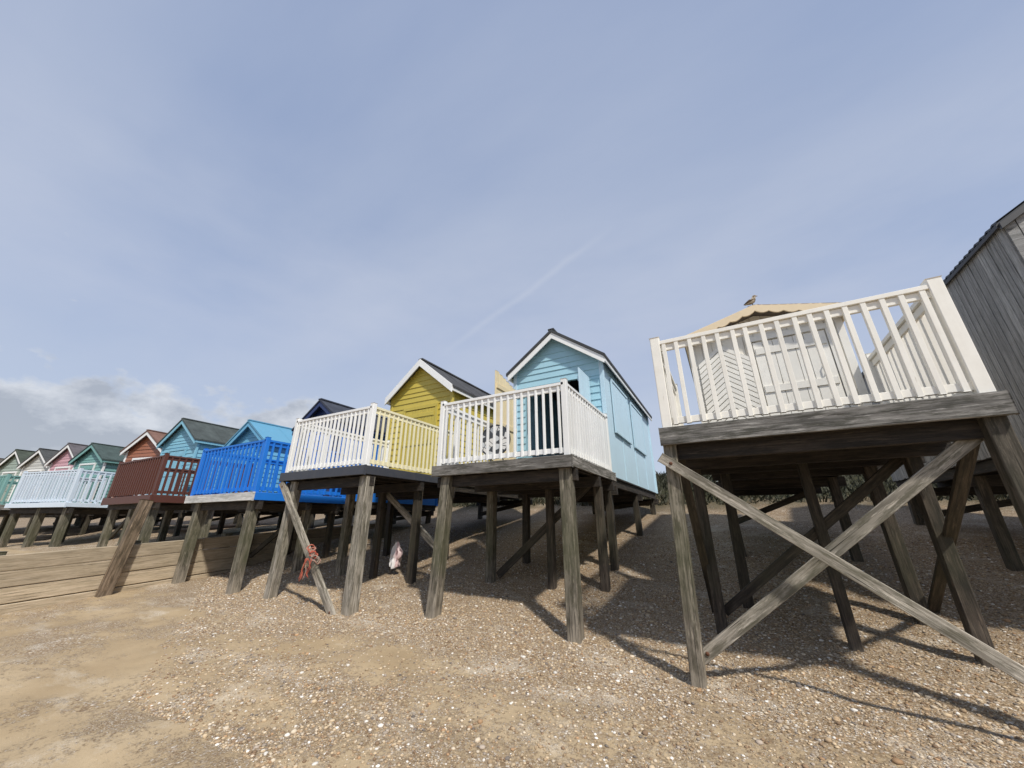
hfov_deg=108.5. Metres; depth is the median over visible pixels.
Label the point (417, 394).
beach hut
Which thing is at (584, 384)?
door
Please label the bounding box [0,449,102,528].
beach hut
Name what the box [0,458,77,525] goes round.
beach hut
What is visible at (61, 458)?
beach hut
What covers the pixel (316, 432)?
door
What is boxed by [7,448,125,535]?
beach hut
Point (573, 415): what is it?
beach hut
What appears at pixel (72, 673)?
ground
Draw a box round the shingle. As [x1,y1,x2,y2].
[128,527,1023,767]
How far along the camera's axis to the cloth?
7.39 m
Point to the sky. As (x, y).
(229, 213)
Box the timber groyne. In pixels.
[0,499,397,614]
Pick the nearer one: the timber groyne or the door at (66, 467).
the timber groyne
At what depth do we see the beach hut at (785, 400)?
3.62 m
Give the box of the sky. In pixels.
[0,0,1023,473]
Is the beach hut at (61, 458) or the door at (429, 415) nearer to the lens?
the door at (429, 415)
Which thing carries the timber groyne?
on the ground at (72, 673)
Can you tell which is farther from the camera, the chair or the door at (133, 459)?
the door at (133, 459)
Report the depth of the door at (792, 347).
5.16 m
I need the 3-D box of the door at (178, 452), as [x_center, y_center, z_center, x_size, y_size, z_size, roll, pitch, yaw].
[-12.416,3.282,13.390,1.160,1.870,0.048,-9,-22,23]
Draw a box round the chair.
[482,424,510,460]
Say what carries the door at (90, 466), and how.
in the beach hut at (93, 456)
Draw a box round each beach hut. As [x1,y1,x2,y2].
[0,429,238,547]
[0,442,184,541]
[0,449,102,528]
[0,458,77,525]
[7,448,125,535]
[34,442,159,528]
[97,419,353,546]
[147,418,278,536]
[171,398,437,594]
[263,358,531,615]
[425,328,658,643]
[649,275,1023,688]
[861,201,1023,570]
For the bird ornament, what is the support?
on the beach hut at (785, 400)
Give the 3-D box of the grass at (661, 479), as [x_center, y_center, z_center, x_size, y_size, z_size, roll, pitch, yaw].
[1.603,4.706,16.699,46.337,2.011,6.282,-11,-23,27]
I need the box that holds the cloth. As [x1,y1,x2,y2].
[389,541,402,568]
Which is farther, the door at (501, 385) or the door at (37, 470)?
the door at (37, 470)
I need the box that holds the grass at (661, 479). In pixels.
[435,471,1009,507]
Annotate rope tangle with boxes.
[298,544,320,580]
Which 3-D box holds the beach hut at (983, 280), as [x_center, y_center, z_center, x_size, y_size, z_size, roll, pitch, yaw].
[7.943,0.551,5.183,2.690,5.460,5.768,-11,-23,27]
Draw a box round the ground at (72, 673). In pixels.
[0,475,1023,767]
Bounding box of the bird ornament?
[744,295,755,305]
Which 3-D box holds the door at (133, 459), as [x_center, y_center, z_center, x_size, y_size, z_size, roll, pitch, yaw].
[-15.331,3.932,14.985,1.160,1.870,0.048,-6,-21,15]
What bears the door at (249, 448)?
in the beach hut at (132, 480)
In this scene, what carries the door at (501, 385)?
in the beach hut at (573, 415)
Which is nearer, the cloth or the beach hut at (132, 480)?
the cloth
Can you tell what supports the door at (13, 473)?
in the beach hut at (12, 461)
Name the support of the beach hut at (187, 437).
on the ground at (72, 673)
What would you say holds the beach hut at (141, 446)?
on the ground at (72, 673)
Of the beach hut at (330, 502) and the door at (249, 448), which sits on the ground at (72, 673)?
the beach hut at (330, 502)
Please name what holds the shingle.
on the ground at (72, 673)
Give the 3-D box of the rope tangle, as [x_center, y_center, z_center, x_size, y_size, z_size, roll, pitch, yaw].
[-3.267,2.877,5.953,0.324,0.531,0.226,-11,-23,27]
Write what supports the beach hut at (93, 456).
on the ground at (72, 673)
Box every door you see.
[0,471,17,503]
[21,469,42,498]
[54,466,70,474]
[75,463,95,502]
[132,457,149,495]
[157,447,186,494]
[230,448,252,492]
[301,432,330,495]
[397,403,438,474]
[493,370,516,460]
[577,367,590,402]
[749,323,857,416]

